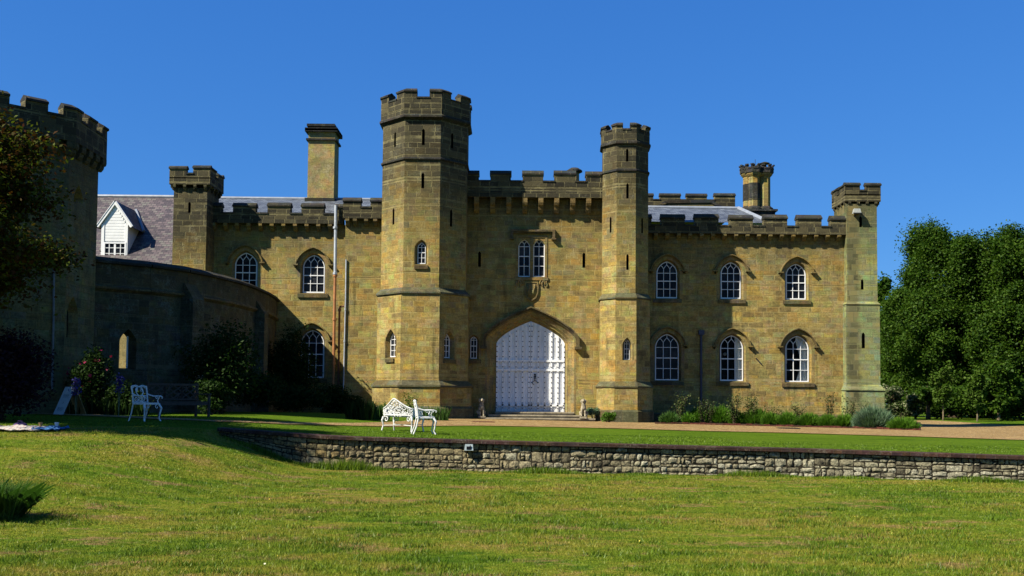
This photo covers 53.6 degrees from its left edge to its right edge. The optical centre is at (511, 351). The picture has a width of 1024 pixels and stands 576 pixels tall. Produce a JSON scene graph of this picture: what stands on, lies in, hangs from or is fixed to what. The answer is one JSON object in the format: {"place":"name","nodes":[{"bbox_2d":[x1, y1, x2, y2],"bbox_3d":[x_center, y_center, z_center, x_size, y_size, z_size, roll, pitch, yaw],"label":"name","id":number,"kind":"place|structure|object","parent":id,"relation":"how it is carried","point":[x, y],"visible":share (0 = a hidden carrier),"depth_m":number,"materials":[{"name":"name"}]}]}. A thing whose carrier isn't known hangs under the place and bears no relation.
{"place":"outdoors","nodes":[
{"label":"outdoors","id":0,"kind":"place"},
{"bbox_2d":[0,425,1023,575],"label":"lawn","id":1,"kind":"structure","parent":0,"point":[212,437],"depth_m":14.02,"materials":[{"name":"green plant"}]},
{"bbox_2d":[13,420,27,425],"bbox_3d":[-10.900,1.623,22.483,0.336,0.183,0.224,1,-3,0],"label":"bag","id":2,"kind":"object","parent":1,"relation":"on","point":[21,423],"visible":0.54,"depth_m":22.43,"materials":[{"name":"fabric"}]},
{"bbox_2d":[0,424,55,430],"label":"picnic blanket","id":3,"kind":"object","parent":1,"relation":"on","point":[16,427],"visible":0.89,"depth_m":21.65,"materials":[{"name":"white fabric"}]},
{"bbox_2d":[0,474,74,520],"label":"grass clump","id":4,"kind":"object","parent":1,"relation":"on","point":[16,501],"visible":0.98,"depth_m":12.68,"materials":[{"name":"green plant"}]},
{"bbox_2d":[31,426,69,431],"bbox_3d":[-9.986,1.661,21.868,0.642,0.126,0.709,1,-3,0],"label":"picnic blanket","id":5,"kind":"object","parent":1,"relation":"on","point":[48,428],"visible":0.97,"depth_m":21.70,"materials":[{"name":"blue fabric"}]},
{"bbox_2d":[217,427,1023,482],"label":"retaining wall","id":6,"kind":"structure","parent":1,"relation":"on","point":[452,454],"depth_m":22.08,"materials":[{"name":"stone"}]},
{"bbox_2d":[464,444,473,450],"bbox_3d":[-0.951,2.124,22.396,0.200,0.150,0.193,1,-3,0],"label":"wall light","id":7,"kind":"object","parent":6,"relation":"attached to","point":[468,447],"visible":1,"depth_m":22.32,"materials":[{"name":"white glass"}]},
{"bbox_2d":[222,435,1023,483],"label":"grass fringe","id":8,"kind":"object","parent":1,"relation":"on","point":[355,466],"depth_m":22.06,"materials":[{"name":"green plant"}]},
{"bbox_2d":[0,412,1023,454],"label":"lawn","id":9,"kind":"structure","parent":0,"point":[838,440],"depth_m":29.19,"materials":[{"name":"green plant"}]},
{"bbox_2d":[0,324,59,420],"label":"purple bush","id":10,"kind":"object","parent":9,"relation":"on","point":[20,374],"visible":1,"depth_m":25.35,"materials":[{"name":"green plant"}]},
{"bbox_2d":[0,90,100,316],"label":"maple tree","id":11,"kind":"object","parent":9,"relation":"on","point":[17,254],"visible":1,"depth_m":25.41,"materials":[{"name":"green plant"}]},
{"bbox_2d":[0,90,108,413],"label":"octagonal corner tower","id":12,"kind":"structure","parent":9,"relation":"on","point":[67,331],"depth_m":31.84,"materials":[{"name":"stone"}]},
{"bbox_2d":[66,297,77,338],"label":"lancet window","id":13,"kind":"structure","parent":12,"relation":"in","point":[72,312],"depth_m":32.71,"materials":[{"name":"stone"}]},
{"bbox_2d":[74,186,82,202],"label":"lancet window","id":14,"kind":"structure","parent":12,"relation":"in","point":[78,196],"depth_m":33.00,"materials":[{"name":"stone"}]},
{"bbox_2d":[64,344,116,402],"bbox_3d":[-13.151,0.882,31.635,1.484,2.275,1.418,2,-3,-28],"label":"climbing rose","id":15,"kind":"object","parent":9,"relation":"on","point":[88,390],"visible":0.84,"depth_m":31.43,"materials":[{"name":"green plant"}]},
{"bbox_2d":[67,395,153,414],"bbox_3d":[-12.315,1.634,30.953,2.630,0.604,1.191,1,-3,0],"label":"border plant","id":16,"kind":"object","parent":9,"relation":"on","point":[103,408],"visible":0.66,"depth_m":30.66,"materials":[{"name":"green plant"}]},
{"bbox_2d":[113,372,126,414],"bbox_3d":[-11.446,1.244,29.568,0.403,1.269,0.302,-1,-3,32],"label":"delphinium","id":17,"kind":"object","parent":9,"relation":"on","point":[119,385],"visible":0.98,"depth_m":29.56,"materials":[{"name":"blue plant"}]},
{"bbox_2d":[98,379,151,407],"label":"dark shrub","id":18,"kind":"object","parent":9,"relation":"on","point":[111,394],"visible":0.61,"depth_m":31.25,"materials":[{"name":"green plant"}]},
{"bbox_2d":[96,194,173,367],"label":"slate roofed house","id":19,"kind":"structure","parent":9,"relation":"on","point":[135,227],"depth_m":50.21,"materials":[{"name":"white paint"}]},
{"bbox_2d":[103,242,125,254],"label":"dormer window","id":20,"kind":"structure","parent":19,"relation":"in","point":[109,248],"depth_m":49.53,"materials":[{"name":"white paint"}]},
{"bbox_2d":[128,385,162,421],"bbox_3d":[-9.411,1.328,26.002,0.648,0.944,0.596,-1,-3,30],"label":"garden armchair","id":21,"kind":"object","parent":9,"relation":"on","point":[144,403],"visible":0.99,"depth_m":26.02,"materials":[{"name":"white metal"}]},
{"bbox_2d":[145,382,211,416],"bbox_3d":[-9.385,1.365,28.534,0.670,0.970,1.729,-1,-3,35],"label":"garden bench","id":22,"kind":"object","parent":9,"relation":"on","point":[195,398],"visible":0.93,"depth_m":28.65,"materials":[{"name":"grey wood"}]},
{"bbox_2d":[92,256,279,412],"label":"curved wall","id":23,"kind":"structure","parent":9,"relation":"on","point":[155,313],"depth_m":36.31,"materials":[{"name":"stone"}]},
{"bbox_2d":[192,378,234,414],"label":"dark shrub","id":24,"kind":"object","parent":9,"relation":"on","point":[216,389],"visible":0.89,"depth_m":32.34,"materials":[{"name":"green plant"}]},
{"bbox_2d":[171,317,269,413],"bbox_3d":[-9.890,0.498,34.466,3.300,3.371,2.436,1,-3,0],"label":"dark shrub","id":25,"kind":"object","parent":9,"relation":"on","point":[216,365],"visible":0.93,"depth_m":34.13,"materials":[{"name":"green plant"}]},
{"bbox_2d":[223,370,286,412],"bbox_3d":[-9.962,1.504,38.542,2.793,1.754,2.400,1,-3,0],"label":"dark shrub","id":26,"kind":"object","parent":9,"relation":"on","point":[273,385],"visible":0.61,"depth_m":38.25,"materials":[{"name":"green plant"}]},
{"bbox_2d":[267,318,322,411],"bbox_3d":[-9.859,0.700,45.645,2.791,4.454,1.562,1,-3,0],"label":"climbing shrub","id":27,"kind":"object","parent":9,"relation":"on","point":[297,372],"visible":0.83,"depth_m":45.41,"materials":[{"name":"green plant"}]},
{"bbox_2d":[337,395,364,413],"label":"dark shrub","id":28,"kind":"object","parent":9,"relation":"on","point":[353,397],"visible":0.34,"depth_m":45.67,"materials":[{"name":"green plant"}]},
{"bbox_2d":[343,398,376,419],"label":"iris clump","id":29,"kind":"object","parent":9,"relation":"on","point":[363,411],"visible":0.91,"depth_m":36.50,"materials":[{"name":"green plant"}]},
{"bbox_2d":[369,400,389,418],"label":"iris clump","id":30,"kind":"object","parent":9,"relation":"on","point":[378,414],"visible":0.44,"depth_m":38.69,"materials":[{"name":"green plant"}]},
{"bbox_2d":[381,398,423,431],"bbox_3d":[-3.128,1.793,28.671,1.145,0.946,0.700,-1,-3,34],"label":"garden loveseat","id":31,"kind":"object","parent":9,"relation":"on","point":[389,411],"visible":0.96,"depth_m":28.51,"materials":[{"name":"white metal"}]},
{"bbox_2d":[401,389,418,417],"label":"wild shrub","id":32,"kind":"object","parent":9,"relation":"on","point":[408,400],"visible":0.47,"depth_m":42.82,"materials":[{"name":"green plant"}]},
{"bbox_2d":[411,400,436,433],"bbox_3d":[-2.345,1.746,26.974,0.636,0.925,0.584,1,-3,-12],"label":"garden armchair","id":33,"kind":"object","parent":9,"relation":"on","point":[433,419],"visible":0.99,"depth_m":26.77,"materials":[{"name":"white metal"}]},
{"bbox_2d":[408,404,451,420],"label":"iris clump","id":34,"kind":"object","parent":9,"relation":"on","point":[443,415],"visible":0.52,"depth_m":41.49,"materials":[{"name":"green plant"}]},
{"bbox_2d":[169,88,884,422],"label":"castle","id":35,"kind":"structure","parent":9,"relation":"on","point":[439,273],"depth_m":47.83,"materials":[{"name":"brown stone"}]},
{"bbox_2d":[224,244,264,287],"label":"window","id":36,"kind":"structure","parent":35,"relation":"in","point":[244,266],"depth_m":48.40,"materials":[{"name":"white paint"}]},
{"bbox_2d":[293,247,332,297],"bbox_3d":[-9.461,-3.764,48.283,1.898,2.410,0.450,1,-3,0],"label":"window","id":37,"kind":"structure","parent":35,"relation":"in","point":[313,273],"depth_m":48.39,"materials":[{"name":"white paint"}]},
{"bbox_2d":[295,322,332,382],"bbox_3d":[-9.495,0.049,48.103,1.957,2.865,0.450,1,-3,0],"label":"window","id":38,"kind":"structure","parent":35,"relation":"in","point":[320,343],"depth_m":48.23,"materials":[{"name":"white paint"}]},
{"bbox_2d":[384,327,396,362],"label":"window","id":39,"kind":"structure","parent":35,"relation":"in","point":[390,341],"depth_m":45.69,"materials":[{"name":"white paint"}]},
{"bbox_2d":[414,240,427,268],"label":"window","id":40,"kind":"structure","parent":35,"relation":"in","point":[421,248],"depth_m":45.41,"materials":[{"name":"white paint"}]},
{"bbox_2d":[442,329,455,363],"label":"window","id":41,"kind":"structure","parent":35,"relation":"in","point":[449,344],"depth_m":45.58,"materials":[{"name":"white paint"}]},
{"bbox_2d":[469,332,481,363],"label":"window","id":42,"kind":"structure","parent":35,"relation":"in","point":[475,341],"depth_m":47.66,"materials":[{"name":"white paint"}]},
{"bbox_2d":[476,398,485,417],"bbox_3d":[-1.405,2.555,46.084,0.438,0.887,0.662,1,-3,0],"label":"dog statue","id":43,"kind":"object","parent":35,"relation":"on","point":[480,411],"visible":1,"depth_m":45.93,"materials":[{"name":"stone"}]},
{"bbox_2d":[518,239,529,276],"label":"window","id":44,"kind":"structure","parent":35,"relation":"in","point":[524,246],"depth_m":47.96,"materials":[{"name":"white paint"}]},
{"bbox_2d":[533,239,544,276],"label":"window","id":45,"kind":"structure","parent":35,"relation":"in","point":[538,247],"depth_m":47.96,"materials":[{"name":"white paint"}]},
{"bbox_2d":[579,399,587,418],"bbox_3d":[3.262,2.597,46.080,0.434,0.887,0.639,1,-3,0],"label":"dog statue","id":46,"kind":"object","parent":35,"relation":"on","point":[583,412],"visible":1,"depth_m":45.93,"materials":[{"name":"stone"}]},
{"bbox_2d":[621,336,632,359],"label":"window","id":47,"kind":"structure","parent":35,"relation":"in","point":[626,345],"depth_m":46.14,"materials":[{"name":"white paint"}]},
{"bbox_2d":[648,253,686,302],"bbox_3d":[7.531,-3.548,49.181,1.865,2.392,0.450,1,-3,0],"label":"window","id":48,"kind":"structure","parent":35,"relation":"in","point":[667,274],"depth_m":49.29,"materials":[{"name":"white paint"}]},
{"bbox_2d":[650,326,688,384],"bbox_3d":[7.510,0.212,49.003,2.003,2.843,0.450,1,-3,0],"label":"window","id":49,"kind":"structure","parent":35,"relation":"in","point":[667,347],"depth_m":49.13,"materials":[{"name":"white paint"}]},
{"bbox_2d":[713,254,750,302],"bbox_3d":[10.640,-3.516,49.181,1.827,2.379,0.450,1,-3,0],"label":"window","id":50,"kind":"structure","parent":35,"relation":"in","point":[731,278],"depth_m":49.28,"materials":[{"name":"white paint"}]},
{"bbox_2d":[712,328,753,385],"bbox_3d":[10.639,0.257,49.002,1.978,2.804,0.450,1,-3,0],"label":"window","id":51,"kind":"structure","parent":35,"relation":"in","point":[745,348],"depth_m":48.98,"materials":[{"name":"white paint"}]},
{"bbox_2d":[778,256,816,303],"bbox_3d":[13.806,-3.458,49.180,1.827,2.340,0.450,1,-3,0],"label":"window","id":52,"kind":"structure","parent":35,"relation":"in","point":[796,274],"depth_m":49.28,"materials":[{"name":"white paint"}]},
{"bbox_2d":[777,328,819,386],"bbox_3d":[13.814,0.296,49.002,1.991,2.830,0.450,1,-3,0],"label":"window","id":53,"kind":"structure","parent":35,"relation":"in","point":[811,347],"depth_m":48.98,"materials":[{"name":"white paint"}]},
{"bbox_2d":[852,208,860,216],"bbox_3d":[16.570,-6.610,48.770,0.440,0.487,0.451,1,-3,0],"label":"floodlight","id":54,"kind":"object","parent":35,"relation":"attached to","point":[856,211],"visible":1,"depth_m":48.60,"materials":[{"name":"grey metal"}]},
{"bbox_2d":[586,407,598,418],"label":"wild shrub","id":55,"kind":"object","parent":9,"relation":"on","point":[592,411],"visible":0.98,"depth_m":46.28,"materials":[{"name":"green plant"}]},
{"bbox_2d":[600,412,616,421],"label":"wild shrub","id":56,"kind":"object","parent":9,"relation":"on","point":[609,416],"visible":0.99,"depth_m":44.73,"materials":[{"name":"green plant"}]},
{"bbox_2d":[655,422,919,429],"bbox_3d":[11.680,3.262,43.525,10.987,0.332,0.804,0,-3,8],"label":"flower bed edging","id":57,"kind":"object","parent":9,"relation":"on","point":[701,423],"visible":0.44,"depth_m":43.75,"materials":[{"name":"red brick"}]},
{"bbox_2d":[877,271,894,368],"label":"broadleaf tree","id":58,"kind":"object","parent":9,"relation":"on","point":[884,286],"visible":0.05,"depth_m":90.22,"materials":[{"name":"green plant"}]},
{"bbox_2d":[883,383,906,415],"bbox_3d":[23.999,3.281,63.992,1.740,2.524,1.962,1,-3,0],"label":"hawthorn","id":59,"kind":"object","parent":9,"relation":"on","point":[897,394],"visible":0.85,"depth_m":63.60,"materials":[{"name":"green plant"}]},
{"bbox_2d":[878,280,919,415],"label":"broadleaf tree","id":60,"kind":"object","parent":9,"relation":"on","point":[888,367],"visible":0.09,"depth_m":75.96,"materials":[{"name":"green plant"}]},
{"bbox_2d":[880,370,917,416],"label":"undergrowth bush","id":61,"kind":"object","parent":9,"relation":"on","point":[905,386],"visible":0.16,"depth_m":73.25,"materials":[{"name":"green plant"}]},
{"bbox_2d":[903,373,923,396],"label":"undergrowth bush","id":62,"kind":"object","parent":9,"relation":"on","point":[912,386],"visible":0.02,"depth_m":71.42,"materials":[{"name":"green plant"}]},
{"bbox_2d":[902,393,925,418],"bbox_3d":[25.024,3.526,62.983,1.436,1.957,1.674,3,-4,-41],"label":"hawthorn","id":63,"kind":"object","parent":9,"relation":"on","point":[910,406],"visible":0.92,"depth_m":62.75,"materials":[{"name":"green plant"}]},
{"bbox_2d":[917,385,932,419],"bbox_3d":[25.487,3.260,61.821,1.551,2.391,1.396,1,-3,0],"label":"young tree","id":64,"kind":"object","parent":9,"relation":"on","point":[926,394],"visible":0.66,"depth_m":61.73,"materials":[{"name":"green plant"}]},
{"bbox_2d":[901,386,961,418],"bbox_3d":[27.037,3.246,64.997,4.164,2.278,3.241,1,-3,0],"label":"undergrowth bush","id":65,"kind":"object","parent":9,"relation":"on","point":[932,411],"visible":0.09,"depth_m":64.66,"materials":[{"name":"green plant"}]},
{"bbox_2d":[928,360,957,420],"bbox_3d":[25.431,2.443,59.903,1.543,3.871,1.242,2,-3,-30],"label":"sapling","id":66,"kind":"object","parent":9,"relation":"on","point":[942,391],"visible":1,"depth_m":59.80,"materials":[{"name":"green plant"}]},
{"bbox_2d":[878,213,1022,417],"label":"broadleaf tree","id":67,"kind":"object","parent":9,"relation":"on","point":[929,310],"visible":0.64,"depth_m":68.20,"materials":[{"name":"green plant"}]},
{"bbox_2d":[923,383,993,418],"bbox_3d":[28.457,3.180,64.486,5.650,2.377,4.740,1,-3,0],"label":"undergrowth bush","id":68,"kind":"object","parent":9,"relation":"on","point":[958,402],"visible":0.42,"depth_m":63.31,"materials":[{"name":"green plant"}]},
{"bbox_2d":[962,367,990,420],"bbox_3d":[26.988,2.626,58.937,1.631,3.483,1.186,1,-3,0],"label":"sapling","id":69,"kind":"object","parent":9,"relation":"on","point":[975,394],"visible":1,"depth_m":58.77,"materials":[{"name":"green plant"}]},
{"bbox_2d":[955,231,1020,414],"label":"broadleaf tree","id":70,"kind":"object","parent":9,"relation":"on","point":[981,249],"visible":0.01,"depth_m":83.10,"materials":[{"name":"green plant"}]},
{"bbox_2d":[957,219,1023,379],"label":"broadleaf tree","id":71,"kind":"object","parent":9,"relation":"on","point":[988,334],"visible":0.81,"depth_m":65.16,"materials":[{"name":"green plant"}]},
{"bbox_2d":[963,383,1021,419],"bbox_3d":[30.495,3.037,63.801,4.574,2.640,4.299,0,-3,20],"label":"undergrowth bush","id":72,"kind":"object","parent":9,"relation":"on","point":[989,413],"visible":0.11,"depth_m":63.58,"materials":[{"name":"green plant"}]},
{"bbox_2d":[965,356,1023,420],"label":"young tree","id":73,"kind":"object","parent":9,"relation":"on","point":[998,374],"visible":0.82,"depth_m":60.59,"materials":[{"name":"green plant"}]},
{"bbox_2d":[992,373,1023,419],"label":"undergrowth bush","id":74,"kind":"object","parent":9,"relation":"on","point":[1019,408],"visible":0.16,"depth_m":62.69,"materials":[{"name":"green plant"}]},
{"bbox_2d":[0,0,1023,298],"label":"sky","id":75,"kind":"structure","parent":0,"point":[922,100],"materials":[{"name":"blue"}]},
{"bbox_2d":[32,413,1023,439],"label":"gravel path","id":76,"kind":"structure","parent":0,"point":[943,430],"depth_m":39.02,"materials":[{"name":"beige gravel"}]},
{"bbox_2d":[53,387,85,414],"bbox_3d":[-13.200,1.476,30.282,0.560,0.840,0.760,-2,-3,38],"label":"sandwich board","id":77,"kind":"object","parent":76,"relation":"on","point":[63,402],"visible":0.91,"depth_m":30.23,"materials":[{"name":"white wood"}]},
{"bbox_2d":[69,378,81,414],"bbox_3d":[-12.732,1.309,29.543,0.356,1.114,0.318,2,-3,-35],"label":"delphinium","id":78,"kind":"object","parent":76,"relation":"on","point":[76,382],"visible":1,"depth_m":29.56,"materials":[{"name":"purple plant"}]},
{"bbox_2d":[655,421,920,429],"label":"flower bed soil","id":79,"kind":"structure","parent":0,"point":[771,424],"depth_m":45.92,"materials":[{"name":"brown soil"}]},
{"bbox_2d":[658,409,681,422],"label":"mound plant","id":80,"kind":"object","parent":79,"relation":"on","point":[669,417],"visible":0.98,"depth_m":44.91,"materials":[{"name":"green plant"}]},
{"bbox_2d":[673,390,692,422],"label":"rose bush","id":81,"kind":"object","parent":79,"relation":"on","point":[681,406],"visible":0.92,"depth_m":46.21,"materials":[{"name":"green plant"}]},
{"bbox_2d":[681,412,695,422],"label":"mound plant","id":82,"kind":"object","parent":79,"relation":"on","point":[688,418],"visible":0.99,"depth_m":45.76,"materials":[{"name":"green plant"}]},
{"bbox_2d":[689,407,705,421],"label":"mound plant","id":83,"kind":"object","parent":79,"relation":"on","point":[695,413],"visible":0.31,"depth_m":47.48,"materials":[{"name":"green plant"}]},
{"bbox_2d":[693,398,710,422],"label":"rose bush","id":84,"kind":"object","parent":79,"relation":"on","point":[700,409],"visible":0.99,"depth_m":46.84,"materials":[{"name":"green plant"}]},
{"bbox_2d":[704,401,721,422],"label":"rose bush","id":85,"kind":"object","parent":79,"relation":"on","point":[709,417],"visible":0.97,"depth_m":46.81,"materials":[{"name":"green plant"}]},
{"bbox_2d":[705,404,730,422],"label":"mound plant","id":86,"kind":"object","parent":79,"relation":"on","point":[720,415],"visible":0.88,"depth_m":46.76,"materials":[{"name":"green plant"}]},
{"bbox_2d":[722,387,743,423],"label":"rose bush","id":87,"kind":"object","parent":79,"relation":"on","point":[733,412],"visible":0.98,"depth_m":46.28,"materials":[{"name":"green plant"}]},
{"bbox_2d":[726,410,744,423],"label":"mound plant","id":88,"kind":"object","parent":79,"relation":"on","point":[739,420],"visible":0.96,"depth_m":46.40,"materials":[{"name":"green plant"}]},
{"bbox_2d":[743,394,758,422],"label":"rose bush","id":89,"kind":"object","parent":79,"relation":"on","point":[749,407],"visible":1,"depth_m":46.40,"materials":[{"name":"green plant"}]},
{"bbox_2d":[742,407,765,423],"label":"mound plant","id":90,"kind":"object","parent":79,"relation":"on","point":[749,419],"visible":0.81,"depth_m":46.20,"materials":[{"name":"green plant"}]},
{"bbox_2d":[759,411,778,424],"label":"mound plant","id":91,"kind":"object","parent":79,"relation":"on","point":[768,418],"visible":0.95,"depth_m":45.70,"materials":[{"name":"green plant"}]},
{"bbox_2d":[764,402,784,424],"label":"rose bush","id":92,"kind":"object","parent":79,"relation":"on","point":[779,411],"visible":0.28,"depth_m":46.49,"materials":[{"name":"green plant"}]},
{"bbox_2d":[776,411,800,424],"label":"mound plant","id":93,"kind":"object","parent":79,"relation":"on","point":[787,418],"visible":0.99,"depth_m":45.38,"materials":[{"name":"green plant"}]},
{"bbox_2d":[789,400,809,416],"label":"rose bush","id":94,"kind":"object","parent":79,"relation":"on","point":[797,413],"visible":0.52,"depth_m":46.35,"materials":[{"name":"green plant"}]},
{"bbox_2d":[797,411,819,425],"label":"mound plant","id":95,"kind":"object","parent":79,"relation":"on","point":[809,419],"visible":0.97,"depth_m":45.24,"materials":[{"name":"green plant"}]},
{"bbox_2d":[816,413,836,425],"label":"mound plant","id":96,"kind":"object","parent":79,"relation":"on","point":[825,419],"visible":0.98,"depth_m":44.94,"materials":[{"name":"green plant"}]},
{"bbox_2d":[820,392,837,416],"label":"rose bush","id":97,"kind":"object","parent":79,"relation":"on","point":[830,411],"visible":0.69,"depth_m":46.82,"materials":[{"name":"green plant"}]},
{"bbox_2d":[832,412,853,426],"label":"mound plant","id":98,"kind":"object","parent":79,"relation":"on","point":[842,420],"visible":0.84,"depth_m":44.70,"materials":[{"name":"green plant"}]},
{"bbox_2d":[837,395,858,416],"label":"rose bush","id":99,"kind":"object","parent":79,"relation":"on","point":[853,409],"visible":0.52,"depth_m":46.87,"materials":[{"name":"green plant"}]},
{"bbox_2d":[850,405,895,427],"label":"lavender bush","id":100,"kind":"object","parent":79,"relation":"on","point":[873,416],"visible":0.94,"depth_m":43.56,"materials":[{"name":"green plant"}]},
{"bbox_2d":[888,408,910,418],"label":"rose bush","id":101,"kind":"object","parent":79,"relation":"on","point":[900,414],"visible":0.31,"depth_m":46.28,"materials":[{"name":"green plant"}]},
{"bbox_2d":[885,415,921,428],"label":"mound plant","id":102,"kind":"object","parent":79,"relation":"on","point":[904,422],"visible":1,"depth_m":42.85,"materials":[{"name":"green plant"}]},
{"bbox_2d":[778,427,800,428],"bbox_3d":[11.142,3.100,40.868,0.850,0.060,0.500,1,-3,0],"label":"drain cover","id":103,"kind":"object","parent":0,"point":[788,428],"visible":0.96,"depth_m":40.62,"materials":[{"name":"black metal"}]},
{"bbox_2d":[915,420,1023,427],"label":"gravel path","id":104,"kind":"structure","parent":0,"point":[966,423],"depth_m":55.09,"materials":[{"name":"beige gravel"}]}
]}

